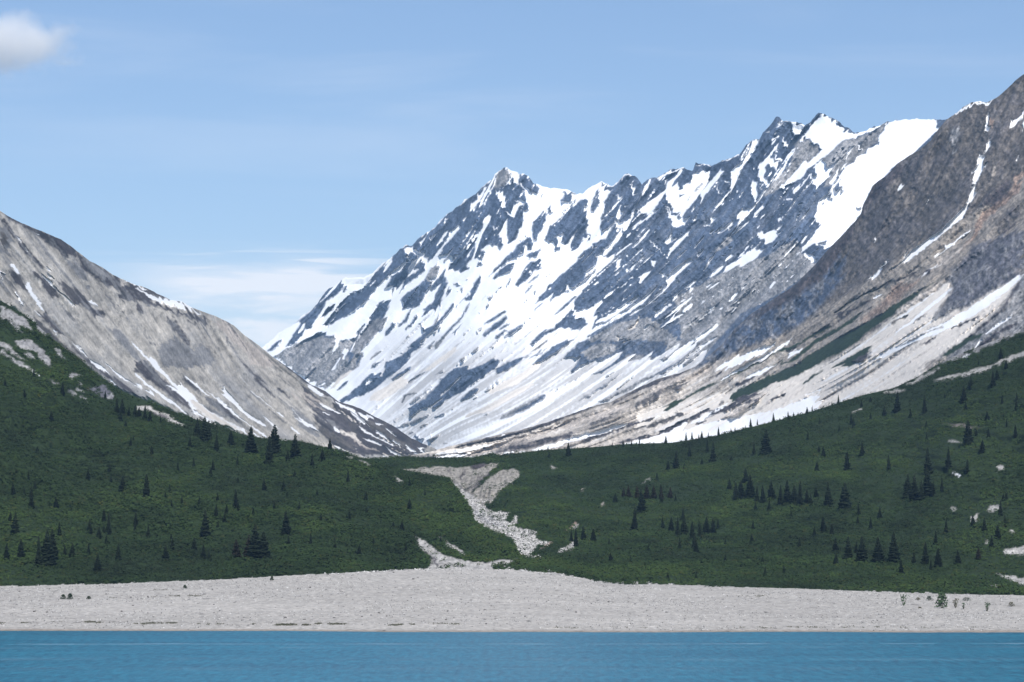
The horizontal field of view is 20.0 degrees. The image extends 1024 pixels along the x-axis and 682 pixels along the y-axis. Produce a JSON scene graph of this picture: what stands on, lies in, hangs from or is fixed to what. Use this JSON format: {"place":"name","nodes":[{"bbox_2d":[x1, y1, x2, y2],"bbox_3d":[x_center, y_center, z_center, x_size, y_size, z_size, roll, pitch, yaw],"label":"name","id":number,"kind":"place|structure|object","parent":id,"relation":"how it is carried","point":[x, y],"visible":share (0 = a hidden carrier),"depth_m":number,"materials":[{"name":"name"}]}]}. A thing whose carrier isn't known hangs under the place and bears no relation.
{"place":"outdoors","nodes":[
{"label":"outdoors","id":0,"kind":"place"},
{"bbox_2d":[0,211,436,458],"bbox_3d":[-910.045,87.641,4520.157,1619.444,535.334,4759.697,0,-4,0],"label":"mountain","id":1,"kind":"structure","parent":0,"point":[141,342],"depth_m":4735.96,"materials":[{"name":"grey stone"}]},
{"bbox_2d":[0,300,562,586],"bbox_3d":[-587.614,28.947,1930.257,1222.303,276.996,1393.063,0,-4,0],"label":"hill","id":2,"kind":"structure","parent":0,"point":[19,319],"depth_m":1607.18,"materials":[{"name":"green plant"}]},
{"bbox_2d":[2,543,10,559],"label":"spruce tree","id":3,"kind":"object","parent":2,"relation":"on","point":[6,554],"visible":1,"depth_m":1332.89,"materials":[{"name":"green plant"}]},
{"bbox_2d":[9,511,19,532],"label":"spruce tree","id":4,"kind":"object","parent":2,"relation":"on","point":[15,527],"visible":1,"depth_m":1382.40,"materials":[{"name":"green plant"}]},
{"bbox_2d":[16,539,24,558],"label":"spruce tree","id":5,"kind":"object","parent":2,"relation":"on","point":[20,553],"visible":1,"depth_m":1338.56,"materials":[{"name":"green plant"}]},
{"bbox_2d":[28,492,34,508],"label":"spruce tree","id":6,"kind":"object","parent":2,"relation":"on","point":[31,503],"visible":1,"depth_m":1462.31,"materials":[{"name":"green plant"}]},
{"bbox_2d":[33,536,42,567],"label":"spruce tree","id":7,"kind":"object","parent":2,"relation":"on","point":[38,558],"visible":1,"depth_m":1312.19,"materials":[{"name":"green plant"}]},
{"bbox_2d":[40,530,57,566],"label":"spruce tree","id":8,"kind":"object","parent":2,"relation":"on","point":[48,557],"visible":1,"depth_m":1315.88,"materials":[{"name":"green plant"}]},
{"bbox_2d":[50,527,59,559],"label":"spruce tree","id":9,"kind":"object","parent":2,"relation":"on","point":[53,542],"visible":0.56,"depth_m":1339.83,"materials":[{"name":"green plant"}]},
{"bbox_2d":[69,543,75,557],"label":"spruce tree","id":10,"kind":"object","parent":2,"relation":"on","point":[72,550],"visible":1,"depth_m":1344.84,"materials":[{"name":"green plant"}]},
{"bbox_2d":[87,519,92,533],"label":"spruce tree","id":11,"kind":"object","parent":2,"relation":"on","point":[89,528],"visible":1,"depth_m":1411.18,"materials":[{"name":"green plant"}]},
{"bbox_2d":[93,555,102,571],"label":"spruce tree","id":12,"kind":"object","parent":2,"relation":"on","point":[97,565],"visible":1,"depth_m":1291.90,"materials":[{"name":"green plant"}]},
{"bbox_2d":[105,513,111,534],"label":"spruce tree","id":13,"kind":"object","parent":2,"relation":"on","point":[108,529],"visible":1,"depth_m":1433.90,"materials":[{"name":"green plant"}]},
{"bbox_2d":[115,543,121,559],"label":"spruce tree","id":14,"kind":"object","parent":2,"relation":"on","point":[118,554],"visible":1,"depth_m":1327.92,"materials":[{"name":"green plant"}]},
{"bbox_2d":[118,475,126,491],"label":"spruce tree","id":15,"kind":"object","parent":2,"relation":"on","point":[122,485],"visible":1,"depth_m":1559.97,"materials":[{"name":"green plant"}]},
{"bbox_2d":[119,399,125,414],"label":"spruce tree","id":16,"kind":"object","parent":2,"relation":"on","point":[122,408],"visible":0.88,"depth_m":1830.03,"materials":[{"name":"green plant"}]},
{"bbox_2d":[142,474,151,497],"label":"spruce tree","id":17,"kind":"object","parent":2,"relation":"on","point":[146,490],"visible":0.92,"depth_m":1545.59,"materials":[{"name":"green plant"}]},
{"bbox_2d":[162,544,169,560],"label":"spruce tree","id":18,"kind":"object","parent":2,"relation":"on","point":[165,555],"visible":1,"depth_m":1330.21,"materials":[{"name":"green plant"}]},
{"bbox_2d":[191,536,197,550],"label":"spruce tree","id":19,"kind":"object","parent":2,"relation":"on","point":[194,545],"visible":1,"depth_m":1370.45,"materials":[{"name":"green plant"}]},
{"bbox_2d":[193,418,200,434],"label":"spruce tree","id":20,"kind":"object","parent":2,"relation":"on","point":[197,430],"visible":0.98,"depth_m":1800.78,"materials":[{"name":"green plant"}]},
{"bbox_2d":[200,544,206,558],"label":"spruce tree","id":21,"kind":"object","parent":2,"relation":"on","point":[203,553],"visible":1,"depth_m":1347.05,"materials":[{"name":"green plant"}]},
{"bbox_2d":[200,417,209,441],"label":"spruce tree","id":22,"kind":"object","parent":2,"relation":"on","point":[204,435],"visible":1,"depth_m":1780.78,"materials":[{"name":"green plant"}]},
{"bbox_2d":[199,510,213,537],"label":"spruce tree","id":23,"kind":"object","parent":2,"relation":"on","point":[205,531],"visible":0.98,"depth_m":1437.58,"materials":[{"name":"green plant"}]},
{"bbox_2d":[213,435,218,451],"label":"spruce tree","id":24,"kind":"object","parent":2,"relation":"on","point":[216,446],"visible":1,"depth_m":1753.79,"materials":[{"name":"green plant"}]},
{"bbox_2d":[227,430,234,444],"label":"spruce tree","id":25,"kind":"object","parent":2,"relation":"on","point":[230,439],"visible":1,"depth_m":1789.88,"materials":[{"name":"green plant"}]},
{"bbox_2d":[232,491,239,510],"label":"spruce tree","id":26,"kind":"object","parent":2,"relation":"on","point":[236,503],"visible":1,"depth_m":1533.79,"materials":[{"name":"green plant"}]},
{"bbox_2d":[231,539,241,557],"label":"spruce tree","id":27,"kind":"object","parent":2,"relation":"on","point":[236,551],"visible":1,"depth_m":1342.12,"materials":[{"name":"green plant"}]},
{"bbox_2d":[242,535,251,556],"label":"spruce tree","id":28,"kind":"object","parent":2,"relation":"on","point":[248,542],"visible":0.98,"depth_m":1339.01,"materials":[{"name":"green plant"}]},
{"bbox_2d":[245,426,258,453],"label":"spruce tree","id":29,"kind":"object","parent":2,"relation":"on","point":[250,445],"visible":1,"depth_m":1768.21,"materials":[{"name":"green plant"}]},
{"bbox_2d":[245,524,263,559],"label":"spruce tree","id":30,"kind":"object","parent":2,"relation":"on","point":[255,551],"visible":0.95,"depth_m":1336.34,"materials":[{"name":"green plant"}]},
{"bbox_2d":[260,531,270,558],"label":"spruce tree","id":31,"kind":"object","parent":2,"relation":"on","point":[264,548],"visible":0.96,"depth_m":1339.11,"materials":[{"name":"green plant"}]},
{"bbox_2d":[263,436,273,464],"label":"spruce tree","id":32,"kind":"object","parent":2,"relation":"on","point":[269,455],"visible":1,"depth_m":1726.54,"materials":[{"name":"green plant"}]},
{"bbox_2d":[0,299,545,585],"bbox_3d":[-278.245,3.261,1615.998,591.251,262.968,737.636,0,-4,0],"label":"shrub cover","id":33,"kind":"object","parent":2,"relation":"on","point":[311,557],"visible":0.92,"depth_m":1534.98,"materials":[{"name":"green plant"}]},
{"bbox_2d":[266,425,281,453],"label":"spruce tree","id":34,"kind":"object","parent":2,"relation":"on","point":[276,445],"visible":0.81,"depth_m":1775.60,"materials":[{"name":"green plant"}]},
{"bbox_2d":[280,511,291,535],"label":"spruce tree","id":35,"kind":"object","parent":2,"relation":"on","point":[286,528],"visible":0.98,"depth_m":1458.12,"materials":[{"name":"green plant"}]},
{"bbox_2d":[290,434,301,458],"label":"spruce tree","id":36,"kind":"object","parent":2,"relation":"on","point":[295,450],"visible":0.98,"depth_m":1749.00,"materials":[{"name":"green plant"}]},
{"bbox_2d":[318,449,325,460],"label":"spruce tree","id":37,"kind":"object","parent":2,"relation":"on","point":[321,457],"visible":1,"depth_m":1743.77,"materials":[{"name":"green plant"}]},
{"bbox_2d":[0,631,1023,681],"bbox_3d":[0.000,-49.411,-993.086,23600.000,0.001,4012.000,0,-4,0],"label":"water","id":38,"kind":"structure","parent":0,"point":[189,656],"depth_m":742.98,"materials":[{"name":"blue liquid"}]},
{"bbox_2d":[0,568,1023,632],"bbox_3d":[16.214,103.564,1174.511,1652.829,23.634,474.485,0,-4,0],"label":"beach","id":39,"kind":"structure","parent":0,"point":[399,579],"depth_m":1116.04,"materials":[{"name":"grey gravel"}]},
{"bbox_2d":[0,589,983,628],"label":"beach wrack","id":40,"kind":"object","parent":39,"relation":"on","point":[277,624],"visible":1,"depth_m":1030.15,"materials":[{"name":"brown plant"}]},
{"bbox_2d":[934,592,947,607],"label":"beach shrub","id":41,"kind":"object","parent":39,"relation":"on","point":[941,596],"visible":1,"depth_m":1139.10,"materials":[{"name":"green plant"}]},
{"bbox_2d":[0,0,1023,347],"label":"sky","id":42,"kind":"structure","parent":0,"point":[235,162],"materials":[{"name":"blue"}]},
{"bbox_2d":[262,113,946,449],"bbox_3d":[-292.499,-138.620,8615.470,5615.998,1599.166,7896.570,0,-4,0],"label":"snowy mountain","id":43,"kind":"structure","parent":0,"point":[505,300],"depth_m":8977.94,"materials":[{"name":"white snow"}]},
{"bbox_2d":[369,328,1023,594],"bbox_3d":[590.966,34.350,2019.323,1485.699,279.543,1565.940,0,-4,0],"label":"hill","id":44,"kind":"structure","parent":0,"point":[503,476],"depth_m":1908.31,"materials":[{"name":"green plant"}]},
{"bbox_2d":[325,499,563,574],"bbox_3d":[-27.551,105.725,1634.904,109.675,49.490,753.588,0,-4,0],"label":"stream stones","id":45,"kind":"object","parent":44,"relation":"on","point":[508,534],"visible":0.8,"depth_m":1693.11,"materials":[{"name":"grey stone"}]},
{"bbox_2d":[566,442,570,455],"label":"spruce tree","id":46,"kind":"object","parent":44,"relation":"on","point":[568,451],"visible":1,"depth_m":2285.38,"materials":[{"name":"green plant"}]},
{"bbox_2d":[573,528,578,546],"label":"spruce tree","id":47,"kind":"object","parent":44,"relation":"on","point":[575,540],"visible":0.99,"depth_m":1554.49,"materials":[{"name":"green plant"}]},
{"bbox_2d":[580,526,586,539],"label":"spruce tree","id":48,"kind":"object","parent":44,"relation":"on","point":[583,535],"visible":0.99,"depth_m":1610.52,"materials":[{"name":"green plant"}]},
{"bbox_2d":[590,530,596,541],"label":"spruce tree","id":49,"kind":"object","parent":44,"relation":"on","point":[593,537],"visible":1,"depth_m":1614.54,"materials":[{"name":"green plant"}]},
{"bbox_2d":[630,506,637,530],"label":"spruce tree","id":50,"kind":"object","parent":44,"relation":"on","point":[634,524],"visible":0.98,"depth_m":1717.24,"materials":[{"name":"green plant"}]},
{"bbox_2d":[636,488,647,512],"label":"spruce tree","id":51,"kind":"object","parent":44,"relation":"on","point":[641,506],"visible":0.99,"depth_m":1823.39,"materials":[{"name":"green plant"}]},
{"bbox_2d":[643,484,650,498],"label":"spruce tree","id":52,"kind":"object","parent":44,"relation":"on","point":[646,494],"visible":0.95,"depth_m":1915.77,"materials":[{"name":"green plant"}]},
{"bbox_2d":[651,484,656,498],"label":"spruce tree","id":53,"kind":"object","parent":44,"relation":"on","point":[653,494],"visible":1,"depth_m":1923.64,"materials":[{"name":"green plant"}]},
{"bbox_2d":[667,517,674,530],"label":"spruce tree","id":54,"kind":"object","parent":44,"relation":"on","point":[670,527],"visible":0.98,"depth_m":1693.37,"materials":[{"name":"green plant"}]},
{"bbox_2d":[672,452,679,468],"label":"spruce tree","id":55,"kind":"object","parent":44,"relation":"on","point":[676,464],"visible":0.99,"depth_m":2146.53,"materials":[{"name":"green plant"}]},
{"bbox_2d":[675,517,679,536],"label":"spruce tree","id":56,"kind":"object","parent":44,"relation":"on","point":[677,531],"visible":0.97,"depth_m":1644.49,"materials":[{"name":"green plant"}]},
{"bbox_2d":[679,516,688,534],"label":"spruce tree","id":57,"kind":"object","parent":44,"relation":"on","point":[684,529],"visible":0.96,"depth_m":1662.50,"materials":[{"name":"green plant"}]},
{"bbox_2d":[689,522,695,541],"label":"spruce tree","id":58,"kind":"object","parent":44,"relation":"on","point":[692,532],"visible":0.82,"depth_m":1608.25,"materials":[{"name":"green plant"}]},
{"bbox_2d":[363,332,1023,594],"bbox_3d":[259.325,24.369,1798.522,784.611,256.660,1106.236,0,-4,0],"label":"shrub cover","id":59,"kind":"object","parent":44,"relation":"on","point":[662,565],"visible":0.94,"depth_m":1748.59,"materials":[{"name":"green plant"}]},
{"bbox_2d":[702,517,710,533],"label":"spruce tree","id":60,"kind":"object","parent":44,"relation":"on","point":[706,528],"visible":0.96,"depth_m":1662.98,"materials":[{"name":"green plant"}]},
{"bbox_2d":[708,443,716,462],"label":"spruce tree","id":61,"kind":"object","parent":44,"relation":"on","point":[713,456],"visible":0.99,"depth_m":2157.49,"materials":[{"name":"green plant"}]},
{"bbox_2d":[709,519,716,532],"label":"spruce tree","id":62,"kind":"object","parent":44,"relation":"on","point":[713,529],"visible":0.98,"depth_m":1669.00,"materials":[{"name":"green plant"}]},
{"bbox_2d":[732,482,740,500],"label":"spruce tree","id":63,"kind":"object","parent":44,"relation":"on","point":[735,495],"visible":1,"depth_m":1857.58,"materials":[{"name":"green plant"}]},
{"bbox_2d":[738,480,746,499],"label":"spruce tree","id":64,"kind":"object","parent":44,"relation":"on","point":[742,494],"visible":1,"depth_m":1858.64,"materials":[{"name":"green plant"}]},
{"bbox_2d":[742,467,747,482],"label":"spruce tree","id":65,"kind":"object","parent":44,"relation":"on","point":[745,478],"visible":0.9,"depth_m":1970.30,"materials":[{"name":"green plant"}]},
{"bbox_2d":[745,474,755,498],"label":"spruce tree","id":66,"kind":"object","parent":44,"relation":"on","point":[750,491],"visible":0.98,"depth_m":1861.29,"materials":[{"name":"green plant"}]},
{"bbox_2d":[759,484,766,503],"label":"spruce tree","id":67,"kind":"object","parent":44,"relation":"on","point":[762,500],"visible":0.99,"depth_m":1832.54,"materials":[{"name":"green plant"}]},
{"bbox_2d":[758,430,774,455],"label":"spruce tree","id":68,"kind":"object","parent":44,"relation":"on","point":[766,448],"visible":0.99,"depth_m":2118.84,"materials":[{"name":"green plant"}]},
{"bbox_2d":[766,481,776,499],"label":"spruce tree","id":69,"kind":"object","parent":44,"relation":"on","point":[771,492],"visible":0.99,"depth_m":1842.62,"materials":[{"name":"green plant"}]},
{"bbox_2d":[776,485,782,505],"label":"spruce tree","id":70,"kind":"object","parent":44,"relation":"on","point":[780,500],"visible":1,"depth_m":1792.73,"materials":[{"name":"green plant"}]},
{"bbox_2d":[782,480,790,502],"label":"spruce tree","id":71,"kind":"object","parent":44,"relation":"on","point":[785,496],"visible":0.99,"depth_m":1806.75,"materials":[{"name":"green plant"}]},
{"bbox_2d":[789,484,797,503],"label":"spruce tree","id":72,"kind":"object","parent":44,"relation":"on","point":[793,496],"visible":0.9,"depth_m":1794.83,"materials":[{"name":"green plant"}]},
{"bbox_2d":[795,481,803,506],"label":"spruce tree","id":73,"kind":"object","parent":44,"relation":"on","point":[799,498],"visible":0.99,"depth_m":1767.53,"materials":[{"name":"green plant"}]},
{"bbox_2d":[804,490,809,504],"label":"spruce tree","id":74,"kind":"object","parent":44,"relation":"on","point":[806,499],"visible":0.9,"depth_m":1774.96,"materials":[{"name":"green plant"}]},
{"bbox_2d":[819,516,826,531],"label":"spruce tree","id":75,"kind":"object","parent":44,"relation":"on","point":[823,526],"visible":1,"depth_m":1604.79,"materials":[{"name":"green plant"}]},
{"bbox_2d":[822,483,833,506],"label":"spruce tree","id":76,"kind":"object","parent":44,"relation":"on","point":[829,499],"visible":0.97,"depth_m":1744.67,"materials":[{"name":"green plant"}]},
{"bbox_2d":[832,539,838,550],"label":"spruce tree","id":77,"kind":"object","parent":44,"relation":"on","point":[835,547],"visible":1,"depth_m":1491.84,"materials":[{"name":"green plant"}]},
{"bbox_2d":[837,483,851,510],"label":"spruce tree","id":78,"kind":"object","parent":44,"relation":"on","point":[844,502],"visible":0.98,"depth_m":1713.60,"materials":[{"name":"green plant"}]},
{"bbox_2d":[842,536,853,559],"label":"spruce tree","id":79,"kind":"object","parent":44,"relation":"on","point":[848,553],"visible":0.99,"depth_m":1439.88,"materials":[{"name":"green plant"}]},
{"bbox_2d":[843,452,852,470],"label":"spruce tree","id":80,"kind":"object","parent":44,"relation":"on","point":[847,465],"visible":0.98,"depth_m":1957.83,"materials":[{"name":"green plant"}]},
{"bbox_2d":[854,536,868,562],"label":"spruce tree","id":81,"kind":"object","parent":44,"relation":"on","point":[862,554],"visible":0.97,"depth_m":1421.92,"materials":[{"name":"green plant"}]},
{"bbox_2d":[871,537,885,562],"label":"spruce tree","id":82,"kind":"object","parent":44,"relation":"on","point":[878,555],"visible":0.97,"depth_m":1420.95,"materials":[{"name":"green plant"}]},
{"bbox_2d":[886,531,900,562],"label":"spruce tree","id":83,"kind":"object","parent":44,"relation":"on","point":[894,554],"visible":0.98,"depth_m":1418.70,"materials":[{"name":"green plant"}]},
{"bbox_2d":[892,392,900,412],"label":"spruce tree","id":84,"kind":"object","parent":44,"relation":"on","point":[897,407],"visible":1,"depth_m":2167.45,"materials":[{"name":"green plant"}]},
{"bbox_2d":[898,560,904,573],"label":"spruce tree","id":85,"kind":"object","parent":44,"relation":"on","point":[901,569],"visible":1,"depth_m":1353.06,"materials":[{"name":"green plant"}]},
{"bbox_2d":[902,474,911,498],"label":"spruce tree","id":86,"kind":"object","parent":44,"relation":"on","point":[907,487],"visible":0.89,"depth_m":1746.87,"materials":[{"name":"green plant"}]},
{"bbox_2d":[908,476,922,502],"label":"spruce tree","id":87,"kind":"object","parent":44,"relation":"on","point":[914,495],"visible":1,"depth_m":1714.69,"materials":[{"name":"green plant"}]},
{"bbox_2d":[919,480,924,498],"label":"spruce tree","id":88,"kind":"object","parent":44,"relation":"on","point":[921,490],"visible":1,"depth_m":1726.41,"materials":[{"name":"green plant"}]},
{"bbox_2d":[921,541,928,564],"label":"spruce tree","id":89,"kind":"object","parent":44,"relation":"on","point":[925,558],"visible":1,"depth_m":1393.71,"materials":[{"name":"green plant"}]},
{"bbox_2d":[922,395,927,413],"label":"spruce tree","id":90,"kind":"object","parent":44,"relation":"on","point":[924,409],"visible":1,"depth_m":2093.17,"materials":[{"name":"green plant"}]},
{"bbox_2d":[921,468,932,497],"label":"spruce tree","id":91,"kind":"object","parent":44,"relation":"on","point":[927,486],"visible":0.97,"depth_m":1735.98,"materials":[{"name":"green plant"}]},
{"bbox_2d":[923,447,933,474],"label":"spruce tree","id":92,"kind":"object","parent":44,"relation":"on","point":[929,465],"visible":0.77,"depth_m":1804.76,"materials":[{"name":"green plant"}]},
{"bbox_2d":[934,548,941,567],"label":"spruce tree","id":93,"kind":"object","parent":44,"relation":"on","point":[938,560],"visible":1,"depth_m":1376.23,"materials":[{"name":"green plant"}]},
{"bbox_2d":[944,448,952,468],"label":"spruce tree","id":94,"kind":"object","parent":44,"relation":"on","point":[948,463],"visible":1,"depth_m":1788.58,"materials":[{"name":"green plant"}]},
{"bbox_2d":[954,550,961,563],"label":"spruce tree","id":95,"kind":"object","parent":44,"relation":"on","point":[958,560],"visible":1,"depth_m":1386.76,"materials":[{"name":"green plant"}]},
{"bbox_2d":[959,387,967,402],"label":"spruce tree","id":96,"kind":"object","parent":44,"relation":"on","point":[963,396],"visible":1,"depth_m":2045.38,"materials":[{"name":"green plant"}]},
{"bbox_2d":[961,420,973,445],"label":"spruce tree","id":97,"kind":"object","parent":44,"relation":"on","point":[968,439],"visible":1,"depth_m":1848.11,"materials":[{"name":"green plant"}]},
{"bbox_2d":[979,440,985,452],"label":"spruce tree","id":98,"kind":"object","parent":44,"relation":"on","point":[982,447],"visible":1,"depth_m":1805.29,"materials":[{"name":"green plant"}]},
{"bbox_2d":[982,517,987,531],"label":"spruce tree","id":99,"kind":"object","parent":44,"relation":"on","point":[984,527],"visible":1,"depth_m":1508.62,"materials":[{"name":"green plant"}]},
{"bbox_2d":[990,371,995,386],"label":"spruce tree","id":100,"kind":"object","parent":44,"relation":"on","point":[993,382],"visible":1,"depth_m":2043.25,"materials":[{"name":"green plant"}]},
{"bbox_2d":[994,525,1001,539],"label":"spruce tree","id":101,"kind":"object","parent":44,"relation":"on","point":[997,533],"visible":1,"depth_m":1485.84,"materials":[{"name":"green plant"}]},
{"bbox_2d":[998,500,1002,516],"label":"spruce tree","id":102,"kind":"object","parent":44,"relation":"on","point":[1000,510],"visible":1,"depth_m":1562.17,"materials":[{"name":"green plant"}]},
{"bbox_2d":[401,74,1023,457],"bbox_3d":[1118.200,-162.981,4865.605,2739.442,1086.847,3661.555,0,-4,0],"label":"mountain","id":103,"kind":"structure","parent":0,"point":[917,269],"depth_m":5246.60,"materials":[{"name":"grey stone"}]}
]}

